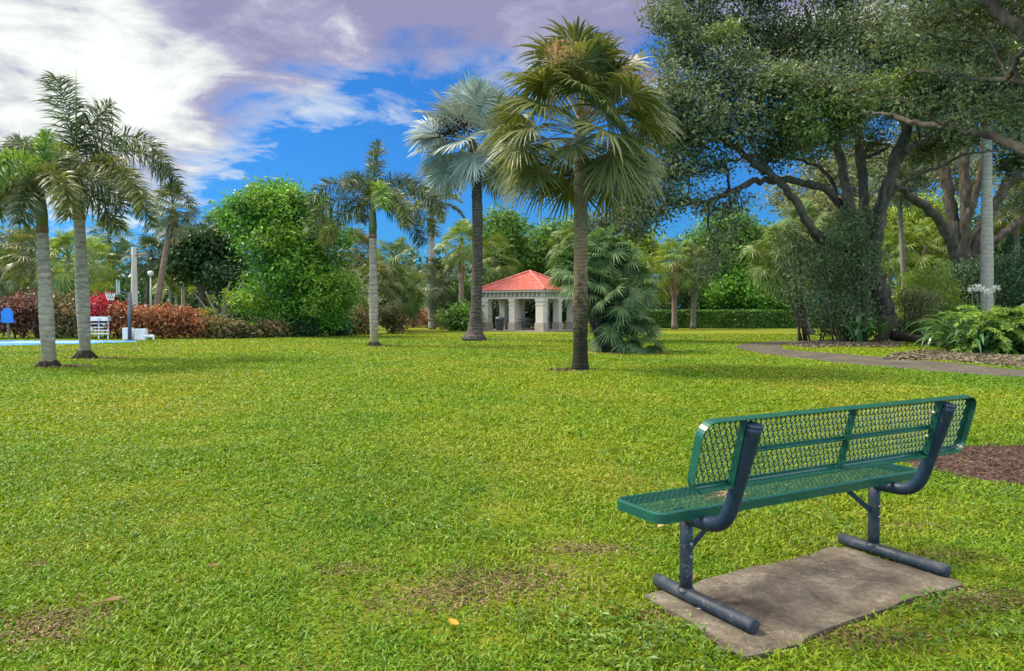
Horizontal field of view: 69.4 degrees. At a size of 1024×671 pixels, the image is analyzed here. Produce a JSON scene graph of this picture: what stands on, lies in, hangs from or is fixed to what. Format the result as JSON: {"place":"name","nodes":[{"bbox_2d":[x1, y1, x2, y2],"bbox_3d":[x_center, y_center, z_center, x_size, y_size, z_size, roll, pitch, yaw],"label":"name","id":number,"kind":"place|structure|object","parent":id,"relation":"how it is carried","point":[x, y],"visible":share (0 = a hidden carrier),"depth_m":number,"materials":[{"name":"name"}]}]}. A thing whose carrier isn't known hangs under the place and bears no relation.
{"place":"outdoors","nodes":[
{"label":"outdoors","id":0,"kind":"place"},
{"bbox_2d":[0,341,135,345],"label":"sports court","id":1,"kind":"object","parent":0,"point":[64,342],"visible":0.43,"depth_m":33.91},
{"bbox_2d":[0,313,1023,670],"bbox_3d":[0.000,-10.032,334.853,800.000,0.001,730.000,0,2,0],"label":"lawn","id":2,"kind":"structure","parent":0,"point":[336,631],"depth_m":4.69,"materials":[{"name":"green plant"}]},
{"bbox_2d":[0,308,14,338],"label":"notice sign","id":3,"kind":"object","parent":2,"relation":"on","point":[7,315],"visible":0.95,"depth_m":37.91,"materials":[{"name":"blue metal"}]},
{"bbox_2d":[0,297,17,337],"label":"croton bush","id":4,"kind":"object","parent":2,"relation":"on","point":[3,327],"visible":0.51,"depth_m":38.44,"materials":[{"name":"brown plant"}]},
{"bbox_2d":[0,248,29,307],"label":"fan palm","id":5,"kind":"object","parent":2,"relation":"on","point":[2,288],"visible":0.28,"depth_m":49.78,"materials":[{"name":"green plant"}]},
{"bbox_2d":[0,289,39,337],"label":"croton bush","id":6,"kind":"object","parent":2,"relation":"on","point":[20,322],"visible":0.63,"depth_m":38.79,"materials":[{"name":"brown plant"}]},
{"bbox_2d":[0,222,56,327],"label":"leafy tree","id":7,"kind":"object","parent":2,"relation":"on","point":[3,239],"visible":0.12,"depth_m":60.97,"materials":[{"name":"green plant"}]},
{"bbox_2d":[0,224,63,333],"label":"fan palm","id":8,"kind":"object","parent":2,"relation":"on","point":[23,238],"visible":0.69,"depth_m":45.33,"materials":[{"name":"green plant"}]},
{"bbox_2d":[11,287,57,337],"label":"croton bush","id":9,"kind":"object","parent":2,"relation":"on","point":[26,305],"visible":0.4,"depth_m":38.61,"materials":[{"name":"brown plant"}]},
{"bbox_2d":[32,294,73,338],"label":"croton bush","id":10,"kind":"object","parent":2,"relation":"on","point":[61,328],"visible":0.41,"depth_m":38.69,"materials":[{"name":"brown plant"}]},
{"bbox_2d":[0,127,137,366],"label":"foxtail palm","id":11,"kind":"object","parent":2,"relation":"on","point":[59,183],"visible":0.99,"depth_m":19.41,"materials":[{"name":"green plant"}]},
{"bbox_2d":[32,229,107,336],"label":"fan palm","id":12,"kind":"object","parent":2,"relation":"on","point":[59,246],"visible":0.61,"depth_m":40.32,"materials":[{"name":"green plant"}]},
{"bbox_2d":[55,289,96,337],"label":"croton bush","id":13,"kind":"object","parent":2,"relation":"on","point":[69,311],"visible":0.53,"depth_m":38.53,"materials":[{"name":"brown plant"}]},
{"bbox_2d":[59,237,126,332],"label":"fan palm","id":14,"kind":"object","parent":2,"relation":"on","point":[100,247],"visible":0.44,"depth_m":44.92,"materials":[{"name":"green plant"}]},
{"bbox_2d":[0,70,189,358],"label":"foxtail palm","id":15,"kind":"object","parent":2,"relation":"on","point":[119,173],"visible":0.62,"depth_m":22.70,"materials":[{"name":"green plant"}]},
{"bbox_2d":[90,317,112,338],"bbox_3d":[-21.259,-0.398,37.998,1.284,1.145,0.670,0,2,0],"label":"ball rack","id":16,"kind":"object","parent":2,"relation":"on","point":[99,319],"visible":0.67,"depth_m":37.88,"materials":[{"name":"white paint"}]},
{"bbox_2d":[90,290,121,338],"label":"croton bush","id":17,"kind":"object","parent":2,"relation":"on","point":[96,309],"visible":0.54,"depth_m":38.20,"materials":[{"name":"brown plant"}]},
{"bbox_2d":[86,218,135,305],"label":"fan palm","id":18,"kind":"object","parent":2,"relation":"on","point":[121,248],"visible":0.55,"depth_m":51.49,"materials":[{"name":"green plant"}]},
{"bbox_2d":[94,300,141,338],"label":"croton bush","id":19,"kind":"object","parent":2,"relation":"on","point":[117,311],"visible":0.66,"depth_m":38.14,"materials":[{"name":"brown plant"}]},
{"bbox_2d":[104,280,133,340],"bbox_3d":[-19.107,-1.216,35.955,0.865,2.958,1.142,1,2,19],"label":"basketball hoop","id":20,"kind":"object","parent":2,"relation":"on","point":[129,299],"visible":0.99,"depth_m":36.16,"materials":[{"name":"metal"}]},
{"bbox_2d":[119,247,148,307],"bbox_3d":[-23.448,-2.782,45.931,1.800,5.404,0.520,0,2,0],"label":"utility pole","id":21,"kind":"object","parent":2,"relation":"on","point":[134,288],"visible":0.7,"depth_m":45.81,"materials":[{"name":"concrete"}]},
{"bbox_2d":[134,329,147,339],"bbox_3d":[-18.443,-0.050,36.767,0.536,0.570,0.311,0,2,0],"label":"white cabinet","id":22,"kind":"object","parent":2,"relation":"on","point":[139,334],"visible":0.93,"depth_m":36.62,"materials":[{"name":"paint"}]},
{"bbox_2d":[118,303,170,338],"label":"croton bush","id":23,"kind":"object","parent":2,"relation":"on","point":[138,317],"visible":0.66,"depth_m":38.16,"materials":[{"name":"brown plant"}]},
{"bbox_2d":[117,233,176,307],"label":"fan palm","id":24,"kind":"object","parent":2,"relation":"on","point":[145,243],"visible":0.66,"depth_m":49.53,"materials":[{"name":"green plant"}]},
{"bbox_2d":[141,300,190,338],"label":"croton bush","id":25,"kind":"object","parent":2,"relation":"on","point":[160,317],"visible":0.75,"depth_m":38.25,"materials":[{"name":"brown plant"}]},
{"bbox_2d":[146,274,188,306],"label":"slender palm","id":26,"kind":"object","parent":2,"relation":"on","point":[174,290],"visible":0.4,"depth_m":57.84,"materials":[{"name":"green plant"}]},
{"bbox_2d":[147,180,203,305],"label":"fan palm","id":27,"kind":"object","parent":2,"relation":"on","point":[171,225],"visible":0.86,"depth_m":45.65,"materials":[{"name":"green plant"}]},
{"bbox_2d":[161,282,193,311],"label":"slender palm","id":28,"kind":"object","parent":2,"relation":"on","point":[177,294],"visible":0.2,"depth_m":61.86,"materials":[{"name":"green plant"}]},
{"bbox_2d":[163,301,211,338],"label":"croton bush","id":29,"kind":"object","parent":2,"relation":"on","point":[189,317],"visible":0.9,"depth_m":38.35,"materials":[{"name":"brown plant"}]},
{"bbox_2d":[150,218,266,309],"bbox_3d":[-20.197,-4.262,49.699,8.032,8.232,6.442,0,2,0],"label":"leafy tree","id":30,"kind":"object","parent":2,"relation":"on","point":[202,263],"visible":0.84,"depth_m":48.58,"materials":[{"name":"green plant"}]},
{"bbox_2d":[194,306,222,336],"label":"croton bush","id":31,"kind":"object","parent":2,"relation":"on","point":[208,312],"visible":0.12,"depth_m":40.72,"materials":[{"name":"green plant"}]},
{"bbox_2d":[194,310,244,338],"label":"croton bush","id":32,"kind":"object","parent":2,"relation":"on","point":[220,328],"visible":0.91,"depth_m":38.60,"materials":[{"name":"brown plant"}]},
{"bbox_2d":[188,272,250,320],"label":"bare stem shrub","id":33,"kind":"object","parent":2,"relation":"on","point":[228,310],"visible":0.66,"depth_m":40.88,"materials":[{"name":"green plant"}]},
{"bbox_2d":[226,318,265,337],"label":"croton bush","id":34,"kind":"object","parent":2,"relation":"on","point":[252,331],"visible":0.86,"depth_m":39.10,"materials":[{"name":"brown plant"}]},
{"bbox_2d":[253,314,294,337],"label":"croton bush","id":35,"kind":"object","parent":2,"relation":"on","point":[271,328],"visible":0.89,"depth_m":40.17,"materials":[{"name":"brown plant"}]},
{"bbox_2d":[200,169,368,336],"bbox_3d":[-12.516,-4.294,41.436,9.988,10.118,6.189,0,2,0],"label":"leafy tree","id":36,"kind":"object","parent":2,"relation":"on","point":[266,221],"visible":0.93,"depth_m":40.62,"materials":[{"name":"green plant"}]},
{"bbox_2d":[281,310,331,336],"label":"croton bush","id":37,"kind":"object","parent":2,"relation":"on","point":[310,329],"visible":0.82,"depth_m":41.11,"materials":[{"name":"green plant"}]},
{"bbox_2d":[317,313,358,335],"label":"croton bush","id":38,"kind":"object","parent":2,"relation":"on","point":[340,332],"visible":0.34,"depth_m":42.92,"materials":[{"name":"green plant"}]},
{"bbox_2d":[331,225,380,300],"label":"fan palm","id":39,"kind":"object","parent":2,"relation":"on","point":[362,236],"visible":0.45,"depth_m":55.59,"materials":[{"name":"green plant"}]},
{"bbox_2d":[342,303,384,334],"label":"croton bush","id":40,"kind":"object","parent":2,"relation":"on","point":[363,325],"visible":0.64,"depth_m":45.01,"materials":[{"name":"brown plant"}]},
{"bbox_2d":[301,138,450,345],"bbox_3d":[-5.601,-3.968,30.837,5.580,8.858,4.633,1,2,32],"label":"foxtail palm","id":41,"kind":"object","parent":2,"relation":"on","point":[378,192],"visible":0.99,"depth_m":30.54,"materials":[{"name":"green plant"}]},
{"bbox_2d":[350,257,403,319],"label":"fan palm","id":42,"kind":"object","parent":2,"relation":"on","point":[381,269],"visible":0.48,"depth_m":46.65,"materials":[{"name":"green plant"}]},
{"bbox_2d":[362,236,421,309],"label":"fan palm","id":43,"kind":"object","parent":2,"relation":"on","point":[399,241],"visible":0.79,"depth_m":49.43,"materials":[{"name":"green plant"}]},
{"bbox_2d":[378,299,411,332],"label":"croton bush","id":44,"kind":"object","parent":2,"relation":"on","point":[392,324],"visible":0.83,"depth_m":47.58,"materials":[{"name":"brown plant"}]},
{"bbox_2d":[378,264,429,330],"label":"fan palm","id":45,"kind":"object","parent":2,"relation":"on","point":[409,309],"visible":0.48,"depth_m":51.49,"materials":[{"name":"green plant"}]},
{"bbox_2d":[408,309,427,327],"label":"croton bush","id":46,"kind":"object","parent":2,"relation":"on","point":[418,323],"visible":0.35,"depth_m":62.77,"materials":[{"name":"brown plant"}]},
{"bbox_2d":[401,183,464,328],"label":"royal palm","id":47,"kind":"object","parent":2,"relation":"on","point":[431,324],"visible":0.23,"depth_m":57.62,"materials":[{"name":"green plant"}]},
{"bbox_2d":[417,257,470,328],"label":"fan palm","id":48,"kind":"object","parent":2,"relation":"on","point":[443,287],"visible":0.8,"depth_m":57.09,"materials":[{"name":"green plant"}]},
{"bbox_2d":[419,276,489,326],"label":"palm tree","id":49,"kind":"object","parent":2,"relation":"on","point":[467,288],"visible":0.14,"depth_m":59.51,"materials":[{"name":"green plant"}]},
{"bbox_2d":[432,218,486,303],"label":"fan palm","id":50,"kind":"object","parent":2,"relation":"on","point":[461,227],"visible":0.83,"depth_m":53.50,"materials":[{"name":"green plant"}]},
{"bbox_2d":[426,297,500,331],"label":"bush","id":51,"kind":"object","parent":2,"relation":"on","point":[456,316],"visible":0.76,"depth_m":52.37,"materials":[{"name":"green plant"}]},
{"bbox_2d":[402,69,532,340],"bbox_3d":[-1.980,-6.275,36.037,6.196,13.127,5.644,-1,2,-34],"label":"silver fan palm","id":52,"kind":"object","parent":2,"relation":"on","point":[469,105],"visible":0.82,"depth_m":35.62,"materials":[{"name":"green plant"}]},
{"bbox_2d":[467,233,523,324],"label":"fan palm","id":53,"kind":"object","parent":2,"relation":"on","point":[494,274],"visible":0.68,"depth_m":61.34,"materials":[{"name":"green plant"}]},
{"bbox_2d":[464,199,543,274],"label":"leafy tree","id":54,"kind":"object","parent":2,"relation":"on","point":[496,222],"visible":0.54,"depth_m":66.97,"materials":[{"name":"green plant"}]},
{"bbox_2d":[0,234,1020,322],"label":"woods","id":55,"kind":"object","parent":2,"relation":"on","point":[126,282],"visible":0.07,"depth_m":86.02,"materials":[{"name":"green plant"}]},
{"bbox_2d":[482,270,572,331],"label":"pavilion","id":56,"kind":"structure","parent":2,"relation":"on","point":[516,291],"depth_m":52.68,"materials":[{"name":"paint"}]},
{"bbox_2d":[492,277,566,328],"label":"shrub tree","id":57,"kind":"object","parent":2,"relation":"on","point":[530,308],"visible":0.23,"depth_m":59.22,"materials":[{"name":"green plant"}]},
{"bbox_2d":[498,215,573,276],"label":"leafy tree","id":58,"kind":"object","parent":2,"relation":"on","point":[539,238],"visible":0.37,"depth_m":70.51,"materials":[{"name":"green plant"}]},
{"bbox_2d":[543,221,573,328],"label":"fan palm","id":59,"kind":"object","parent":2,"relation":"on","point":[555,251],"visible":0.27,"depth_m":57.47,"materials":[{"name":"green plant"}]},
{"bbox_2d":[535,207,604,282],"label":"leafy tree","id":60,"kind":"object","parent":2,"relation":"on","point":[569,220],"visible":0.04,"depth_m":72.52,"materials":[{"name":"green plant"}]},
{"bbox_2d":[472,15,689,369],"bbox_3d":[1.702,-3.508,18.221,5.444,8.757,5.756,0,2,0],"label":"sabal palm","id":61,"kind":"object","parent":2,"relation":"on","point":[595,74],"visible":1,"depth_m":17.42,"materials":[{"name":"green plant"}]},
{"bbox_2d":[543,222,667,353],"bbox_3d":[3.257,-1.411,26.294,4.463,5.325,3.768,0,2,0],"label":"clumping fan palm","id":62,"kind":"object","parent":2,"relation":"on","point":[614,320],"visible":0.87,"depth_m":25.83,"materials":[{"name":"green plant"}]},
{"bbox_2d":[610,225,679,312],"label":"leafy tree","id":63,"kind":"object","parent":2,"relation":"on","point":[648,248],"visible":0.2,"depth_m":64.15,"materials":[{"name":"green plant"}]},
{"bbox_2d":[624,251,670,318],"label":"fan palm","id":64,"kind":"object","parent":2,"relation":"on","point":[647,258],"visible":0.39,"depth_m":55.45,"materials":[{"name":"green plant"}]},
{"bbox_2d":[653,236,695,328],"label":"fan palm","id":65,"kind":"object","parent":2,"relation":"on","point":[674,283],"visible":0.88,"depth_m":57.71,"materials":[{"name":"green plant"}]},
{"bbox_2d":[637,273,722,325],"bbox_3d":[14.401,-3.299,64.071,8.309,5.324,6.146,0,2,0],"label":"bush","id":66,"kind":"object","parent":2,"relation":"on","point":[684,298],"visible":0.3,"depth_m":63.53,"materials":[{"name":"green plant"}]},
{"bbox_2d":[677,241,715,328],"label":"fan palm","id":67,"kind":"object","parent":2,"relation":"on","point":[695,248],"visible":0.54,"depth_m":58.76,"materials":[{"name":"green plant"}]},
{"bbox_2d":[672,204,772,319],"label":"leafy tree","id":68,"kind":"object","parent":2,"relation":"on","point":[752,233],"visible":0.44,"depth_m":65.17,"materials":[{"name":"green plant"}]},
{"bbox_2d":[680,262,767,325],"bbox_3d":[18.442,-3.488,63.526,8.088,5.794,5.853,-1,2,-21],"label":"bush","id":69,"kind":"object","parent":2,"relation":"on","point":[730,296],"visible":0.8,"depth_m":62.52,"materials":[{"name":"green plant"}]},
{"bbox_2d":[641,309,840,328],"bbox_3d":[19.021,-1.208,60.822,16.988,2.073,2.101,0,2,4],"label":"hedge","id":70,"kind":"object","parent":2,"relation":"on","point":[727,316],"visible":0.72,"depth_m":60.46,"materials":[{"name":"green plant"}]},
{"bbox_2d":[737,220,815,334],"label":"fan palm","id":71,"kind":"object","parent":2,"relation":"on","point":[769,273],"visible":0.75,"depth_m":44.59,"materials":[{"name":"green plant"}]},
{"bbox_2d":[739,268,813,323],"bbox_3d":[22.905,-3.397,62.630,7.600,5.612,5.191,-1,2,-18],"label":"bush","id":72,"kind":"object","parent":2,"relation":"on","point":[769,303],"visible":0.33,"depth_m":61.56,"materials":[{"name":"green plant"}]},
{"bbox_2d":[565,0,1023,341],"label":"shade tree","id":73,"kind":"object","parent":2,"relation":"on","point":[794,83],"visible":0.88,"depth_m":33.20,"materials":[{"name":"green plant"}]},
{"bbox_2d":[761,197,833,319],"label":"fan palm","id":74,"kind":"object","parent":2,"relation":"on","point":[794,213],"visible":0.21,"depth_m":53.30,"materials":[{"name":"green plant"}]},
{"bbox_2d":[644,547,961,660],"bbox_3d":[1.547,1.389,3.903,1.741,0.090,0.828,-1,2,-29],"label":"concrete pad","id":75,"kind":"object","parent":2,"relation":"on","point":[816,593],"visible":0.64,"depth_m":3.83,"materials":[{"name":"grey concrete"}]},
{"bbox_2d":[617,395,976,633],"bbox_3d":[1.600,0.843,4.008,2.085,0.996,0.720,-1,2,-29],"label":"park bench","id":76,"kind":"object","parent":75,"relation":"on","point":[738,482],"visible":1,"depth_m":3.79,"materials":[{"name":"green metal"}]},
{"bbox_2d":[763,200,892,341],"bbox_3d":[14.987,-2.938,35.349,5.816,7.032,4.134,0,2,0],"label":"vine thicket","id":77,"kind":"object","parent":2,"relation":"on","point":[859,275],"visible":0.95,"depth_m":34.93,"materials":[{"name":"green plant"}]},
{"bbox_2d":[773,181,903,307],"bbox_3d":[26.736,-6.631,61.718,10.982,12.140,8.687,0,2,0],"label":"leafy tree","id":78,"kind":"object","parent":2,"relation":"on","point":[823,200],"visible":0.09,"depth_m":60.70,"materials":[{"name":"green plant"}]},
{"bbox_2d":[831,311,902,341],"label":"lily clump","id":79,"kind":"object","parent":2,"relation":"on","point":[859,329],"visible":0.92,"depth_m":33.73,"materials":[{"name":"green plant"}]},
{"bbox_2d":[751,127,1003,272],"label":"leafy tree","id":80,"kind":"object","parent":2,"relation":"on","point":[817,175],"visible":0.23,"depth_m":70.96,"materials":[{"name":"green plant"}]},
{"bbox_2d":[880,229,919,301],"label":"fan palm","id":81,"kind":"object","parent":2,"relation":"on","point":[891,262],"visible":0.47,"depth_m":51.32,"materials":[{"name":"green plant"}]},
{"bbox_2d":[868,159,934,284],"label":"fan palm","id":82,"kind":"object","parent":2,"relation":"on","point":[899,198],"visible":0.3,"depth_m":49.66,"materials":[{"name":"green plant"}]},
{"bbox_2d":[785,339,1023,367],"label":"leaf litter","id":83,"kind":"object","parent":2,"relation":"on","point":[964,356],"visible":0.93,"depth_m":24.10,"materials":[{"name":"brown plant"}]},
{"bbox_2d":[872,312,936,336],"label":"lily clump","id":84,"kind":"object","parent":2,"relation":"on","point":[903,329],"visible":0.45,"depth_m":35.14,"materials":[{"name":"green plant"}]},
{"bbox_2d":[890,278,948,336],"bbox_3d":[19.621,-1.172,35.782,2.688,3.220,2.505,-1,2,-14],"label":"loose shrub","id":85,"kind":"object","parent":2,"relation":"on","point":[924,299],"visible":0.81,"depth_m":35.48,"materials":[{"name":"green plant"}]},
{"bbox_2d":[891,217,950,285],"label":"fan palm","id":86,"kind":"object","parent":2,"relation":"on","point":[930,225],"visible":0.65,"depth_m":59.39,"materials":[{"name":"green plant"}]},
{"bbox_2d":[890,331,951,348],"bbox_3d":[17.620,0.204,31.305,0.706,0.595,8.593,0,2,12],"label":"exposed root","id":87,"kind":"object","parent":2,"relation":"on","point":[897,335],"visible":0.59,"depth_m":33.89,"materials":[{"name":"brown plant"}]},
{"bbox_2d":[883,187,975,288],"bbox_3d":[36.184,-6.696,64.033,12.571,12.125,8.136,0,2,0],"label":"leafy tree","id":88,"kind":"object","parent":2,"relation":"on","point":[912,217],"visible":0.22,"depth_m":62.52,"materials":[{"name":"green plant"}]},
{"bbox_2d":[887,257,976,338],"bbox_3d":[21.541,-1.708,37.988,5.193,4.642,3.948,0,2,0],"label":"loose shrub","id":89,"kind":"object","parent":2,"relation":"on","point":[911,280],"visible":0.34,"depth_m":37.28,"materials":[{"name":"green plant"}]},
{"bbox_2d":[852,0,1023,312],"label":"shade tree","id":90,"kind":"object","parent":2,"relation":"on","point":[959,238],"visible":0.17,"depth_m":45.57,"materials":[{"name":"green plant"}]},
{"bbox_2d":[909,306,982,350],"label":"lily clump","id":91,"kind":"object","parent":2,"relation":"on","point":[953,322],"visible":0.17,"depth_m":28.26,"materials":[{"name":"green plant"}]},
{"bbox_2d":[904,303,1023,345],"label":"lily clump","id":92,"kind":"object","parent":2,"relation":"on","point":[1022,305],"visible":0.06,"depth_m":29.92,"materials":[{"name":"green plant"}]},
{"bbox_2d":[904,442,1023,485],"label":"mulch","id":93,"kind":"object","parent":2,"relation":"on","point":[993,463],"visible":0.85,"depth_m":7.11,"materials":[{"name":"brown wood"}]},
{"bbox_2d":[800,0,1023,161],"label":"shade tree","id":94,"kind":"object","parent":93,"relation":"on","point":[995,11],"visible":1,"depth_m":9.13,"materials":[{"name":"green plant"}]},
{"bbox_2d":[913,313,1020,353],"bbox_3d":[16.085,-0.111,25.932,3.664,1.396,3.610,0,2,0],"label":"lily clump","id":95,"kind":"object","parent":2,"relation":"on","point":[955,342],"visible":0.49,"depth_m":25.70,"materials":[{"name":"green plant"}]},
{"bbox_2d":[926,251,1023,311],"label":"loose shrub","id":96,"kind":"object","parent":2,"relation":"on","point":[972,276],"visible":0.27,"depth_m":40.95,"materials":[{"name":"green plant"}]},
{"bbox_2d":[934,44,1023,311],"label":"royal palm","id":97,"kind":"object","parent":2,"relation":"on","point":[986,260],"visible":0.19,"depth_m":33.66,"materials":[{"name":"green plant"}]},
{"bbox_2d":[937,304,1023,354],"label":"fern bush","id":98,"kind":"object","parent":2,"relation":"on","point":[995,312],"visible":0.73,"depth_m":24.88,"materials":[{"name":"green plant"}]},
{"bbox_2d":[944,176,1023,307],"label":"leafy tree","id":99,"kind":"object","parent":2,"relation":"on","point":[1007,245],"visible":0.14,"depth_m":54.84,"materials":[{"name":"green plant"}]},
{"bbox_2d":[967,283,1000,310],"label":"white lily","id":100,"kind":"object","parent":2,"relation":"on","point":[984,290],"visible":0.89,"depth_m":31.46,"materials":[{"name":"white plant"}]},
{"bbox_2d":[965,324,1023,350],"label":"lily clump","id":101,"kind":"object","parent":2,"relation":"on","point":[987,339],"visible":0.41,"depth_m":24.73,"materials":[{"name":"green plant"}]},
{"bbox_2d":[974,240,1023,312],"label":"loose shrub","id":102,"kind":"object","parent":2,"relation":"on","point":[1014,275],"visible":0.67,"depth_m":36.11,"materials":[{"name":"green plant"}]},
{"bbox_2d":[984,311,1023,353],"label":"lily clump","id":103,"kind":"object","parent":2,"relation":"on","point":[1019,348],"visible":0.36,"depth_m":24.73,"materials":[{"name":"green plant"}]},
{"bbox_2d":[992,174,1023,270],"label":"fan palm","id":104,"kind":"object","parent":2,"relation":"on","point":[1016,233],"visible":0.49,"depth_m":51.73,"materials":[{"name":"green plant"}]},
{"bbox_2d":[0,0,1023,308],"label":"sky","id":105,"kind":"structure","parent":0,"point":[233,89],"materials":[{"name":"blue"}]},
{"bbox_2d":[736,339,1023,376],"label":"path","id":106,"kind":"structure","parent":0,"point":[855,359],"depth_m":21.39,"materials":[{"name":"concrete"}]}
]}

